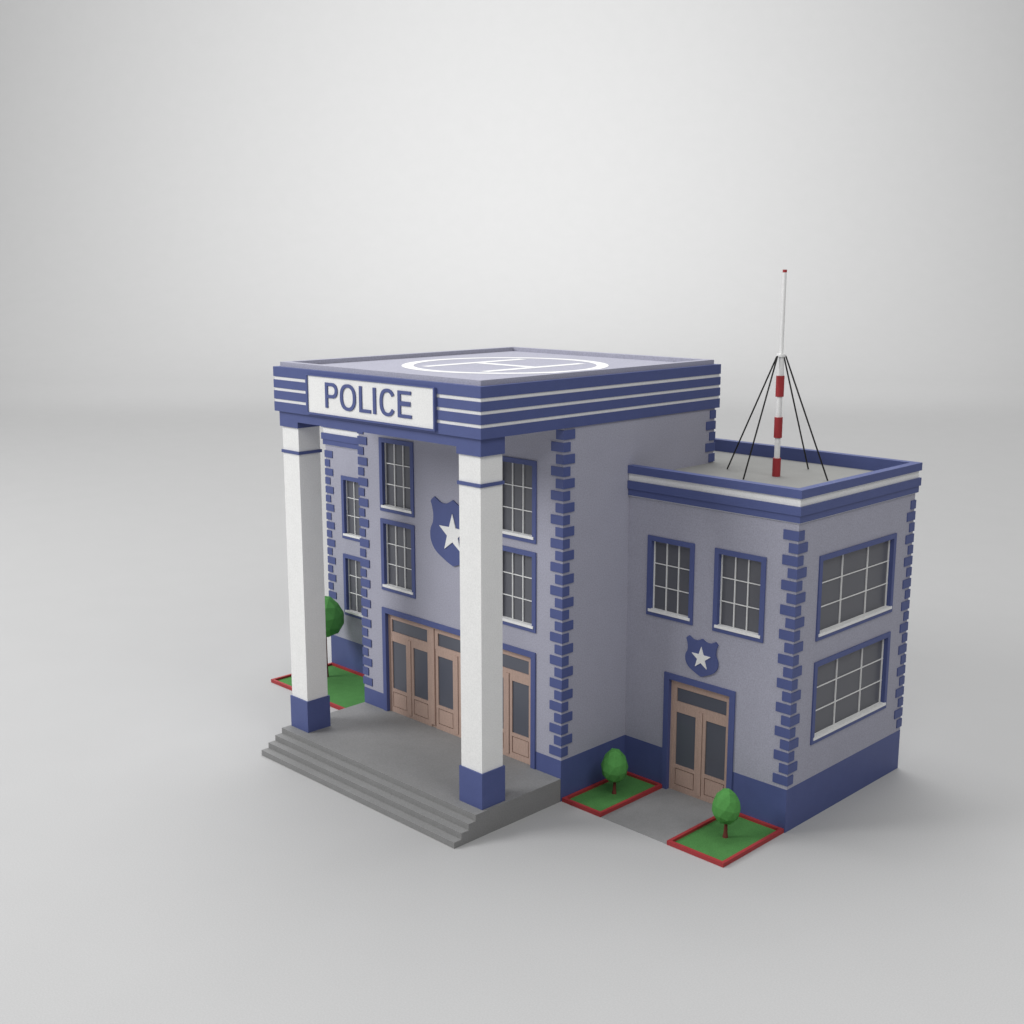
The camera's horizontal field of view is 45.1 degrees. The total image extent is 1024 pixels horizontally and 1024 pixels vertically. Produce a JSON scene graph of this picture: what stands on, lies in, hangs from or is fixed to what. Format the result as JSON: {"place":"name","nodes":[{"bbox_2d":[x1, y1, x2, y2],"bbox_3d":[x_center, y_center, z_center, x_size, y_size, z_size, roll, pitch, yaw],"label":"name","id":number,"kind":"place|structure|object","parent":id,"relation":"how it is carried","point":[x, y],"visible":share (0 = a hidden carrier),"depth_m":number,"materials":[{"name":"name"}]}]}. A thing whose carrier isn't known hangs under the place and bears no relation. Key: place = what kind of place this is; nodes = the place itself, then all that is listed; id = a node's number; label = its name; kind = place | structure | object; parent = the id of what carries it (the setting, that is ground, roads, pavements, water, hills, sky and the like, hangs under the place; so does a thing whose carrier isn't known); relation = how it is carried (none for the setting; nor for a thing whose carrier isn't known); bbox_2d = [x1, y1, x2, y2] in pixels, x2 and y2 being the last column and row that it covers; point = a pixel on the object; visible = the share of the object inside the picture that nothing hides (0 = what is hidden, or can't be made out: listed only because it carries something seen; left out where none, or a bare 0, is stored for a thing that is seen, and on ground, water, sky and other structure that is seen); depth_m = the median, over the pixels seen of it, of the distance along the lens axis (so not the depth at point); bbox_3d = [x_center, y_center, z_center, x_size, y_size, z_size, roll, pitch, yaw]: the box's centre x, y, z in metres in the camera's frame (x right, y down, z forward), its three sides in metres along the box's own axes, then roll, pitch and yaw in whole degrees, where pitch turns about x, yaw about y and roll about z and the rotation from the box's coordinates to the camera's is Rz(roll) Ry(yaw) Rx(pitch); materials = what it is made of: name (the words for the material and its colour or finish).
{"place":"outdoors","nodes":[
{"label":"outdoors","id":0,"kind":"place"},
{"bbox_2d":[0,0,1023,1023],"bbox_3d":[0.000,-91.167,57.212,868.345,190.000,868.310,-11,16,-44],"label":"backdrop","id":1,"kind":"structure","parent":0,"point":[213,213],"depth_m":158.77,"materials":[{"name":"paper"}]},
{"bbox_2d":[271,662,364,709],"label":"planter","id":2,"kind":"object","parent":1,"relation":"on","point":[345,686],"visible":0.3,"depth_m":50.23,"materials":[{"name":"red paint"}]},
{"bbox_2d":[325,596,343,676],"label":"tree","id":3,"kind":"object","parent":2,"relation":"on","point":[334,616],"visible":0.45,"depth_m":50.35,"materials":[{"name":"green plant"}]},
{"bbox_2d":[273,347,922,832],"bbox_3d":[0.378,1.415,43.899,13.815,13.669,22.840,-11,16,-44],"label":"police station","id":4,"kind":"object","parent":1,"relation":"on","point":[569,569],"visible":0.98,"depth_m":39.25,"materials":[{"name":"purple paint"}]},
{"bbox_2d":[341,475,360,541],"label":"window","id":5,"kind":"structure","parent":4,"relation":"in","point":[350,506],"depth_m":50.60,"materials":[{"name":"grey glass"}]},
{"bbox_2d":[343,553,362,619],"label":"window","id":6,"kind":"structure","parent":4,"relation":"in","point":[352,576],"depth_m":51.25,"materials":[{"name":"grey glass"}]},
{"bbox_2d":[378,437,414,517],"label":"window","id":7,"kind":"structure","parent":4,"relation":"in","point":[396,457],"depth_m":43.21,"materials":[{"name":"grey glass"}]},
{"bbox_2d":[380,518,415,598],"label":"window","id":8,"kind":"structure","parent":4,"relation":"in","point":[398,575],"depth_m":43.78,"materials":[{"name":"grey glass"}]},
{"bbox_2d":[390,634,410,717],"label":"door","id":9,"kind":"structure","parent":4,"relation":"in","point":[398,646],"depth_m":44.75,"materials":[{"name":"brown wood"}]},
{"bbox_2d":[262,702,560,848],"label":"entrance steps","id":10,"kind":"structure","parent":4,"relation":"attached to","point":[402,769],"depth_m":40.22,"materials":[{"name":"grey concrete"}]},
{"bbox_2d":[411,641,432,725],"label":"door","id":11,"kind":"structure","parent":4,"relation":"in","point":[420,654],"depth_m":43.91,"materials":[{"name":"brown wood"}]},
{"bbox_2d":[436,649,456,735],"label":"door","id":12,"kind":"structure","parent":4,"relation":"in","point":[445,677],"depth_m":43.01,"materials":[{"name":"brown wood"}]},
{"bbox_2d":[458,657,460,737],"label":"door","id":13,"kind":"structure","parent":4,"relation":"in","point":[459,658],"depth_m":42.42,"materials":[{"name":"brown wood"}]},
{"bbox_2d":[503,671,507,755],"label":"door","id":14,"kind":"structure","parent":4,"relation":"in","point":[504,753],"depth_m":41.00,"materials":[{"name":"brown wood"}]},
{"bbox_2d":[502,545,535,632],"bbox_3d":[0.155,2.428,39.599,0.255,2.620,1.840,-11,16,-44],"label":"window","id":15,"kind":"structure","parent":4,"relation":"in","point":[518,565],"depth_m":39.58,"materials":[{"name":"grey glass"}]},
{"bbox_2d":[502,456,536,543],"bbox_3d":[0.155,-0.420,39.028,0.255,2.620,1.840,-11,16,-44],"label":"window","id":16,"kind":"structure","parent":4,"relation":"in","point":[519,490],"depth_m":39.01,"materials":[{"name":"grey glass"}]},
{"bbox_2d":[510,673,530,764],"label":"door","id":17,"kind":"structure","parent":4,"relation":"in","point":[520,687],"depth_m":40.47,"materials":[{"name":"brown wood"}]},
{"bbox_2d":[646,535,694,624],"bbox_3d":[5.059,2.131,39.096,0.255,2.620,1.840,-11,16,-44],"label":"window","id":18,"kind":"structure","parent":4,"relation":"in","point":[670,562],"depth_m":39.18,"materials":[{"name":"grey glass"}]},
{"bbox_2d":[671,704,698,797],"bbox_3d":[5.648,7.707,39.781,0.120,2.920,1.080,-11,16,-44],"label":"door","id":19,"kind":"structure","parent":4,"relation":"in","point":[685,720],"depth_m":39.79,"materials":[{"name":"brown wood"}]},
{"bbox_2d":[700,713,727,803],"bbox_3d":[6.475,7.870,38.970,0.120,2.920,1.080,-11,16,-44],"label":"door","id":20,"kind":"structure","parent":4,"relation":"in","point":[715,730],"depth_m":38.99,"materials":[{"name":"brown wood"}]},
{"bbox_2d":[712,548,766,642],"bbox_3d":[6.904,2.494,37.286,0.255,2.620,1.840,-11,16,-44],"label":"window","id":21,"kind":"structure","parent":4,"relation":"in","point":[739,588],"depth_m":37.37,"materials":[{"name":"grey glass"}]},
{"bbox_2d":[727,270,827,480],"bbox_3d":[8.620,-4.432,39.598,2.852,6.586,2.331,0,11,0],"label":"radio mast","id":22,"kind":"object","parent":4,"relation":"on","point":[778,418],"visible":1,"depth_m":39.31,"materials":[{"name":"metal"}]},
{"bbox_2d":[810,631,890,744],"bbox_3d":[10.687,5.499,39.009,4.610,2.620,0.255,-11,16,-44],"label":"window","id":23,"kind":"structure","parent":4,"relation":"in","point":[850,685],"depth_m":39.10,"materials":[{"name":"grey glass"}]},
{"bbox_2d":[815,533,896,641],"bbox_3d":[10.687,2.268,38.362,4.610,2.620,0.255,-11,16,-44],"label":"window","id":24,"kind":"structure","parent":4,"relation":"in","point":[856,583],"depth_m":38.46,"materials":[{"name":"grey glass"}]},
{"bbox_2d":[562,771,661,816],"bbox_3d":[3.278,9.106,39.967,3.118,0.130,1.630,-11,16,-44],"label":"planter","id":25,"kind":"object","parent":1,"relation":"on","point":[599,799],"visible":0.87,"depth_m":39.84,"materials":[{"name":"red paint"}]},
{"bbox_2d":[601,748,627,793],"bbox_3d":[3.322,8.377,39.814,0.863,1.531,0.869,-11,16,-44],"label":"tree","id":26,"kind":"object","parent":25,"relation":"on","point":[614,765],"visible":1,"depth_m":39.49,"materials":[{"name":"green plant"}]},
{"bbox_2d":[667,813,783,867],"bbox_3d":[6.403,9.720,36.902,3.118,0.130,2.030,-11,16,-44],"label":"planter","id":27,"kind":"object","parent":1,"relation":"on","point":[705,840],"visible":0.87,"depth_m":36.77,"materials":[{"name":"red paint"}]},
{"bbox_2d":[712,788,740,837],"bbox_3d":[6.399,8.975,36.767,0.863,1.554,0.861,-11,16,-44],"label":"tree","id":28,"kind":"object","parent":27,"relation":"on","point":[726,807],"visible":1,"depth_m":36.44,"materials":[{"name":"green plant"}]},
{"bbox_2d":[601,788,713,843],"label":"path","id":29,"kind":"structure","parent":0,"point":[662,815],"depth_m":38.51,"materials":[{"name":"grey concrete"}]}
]}

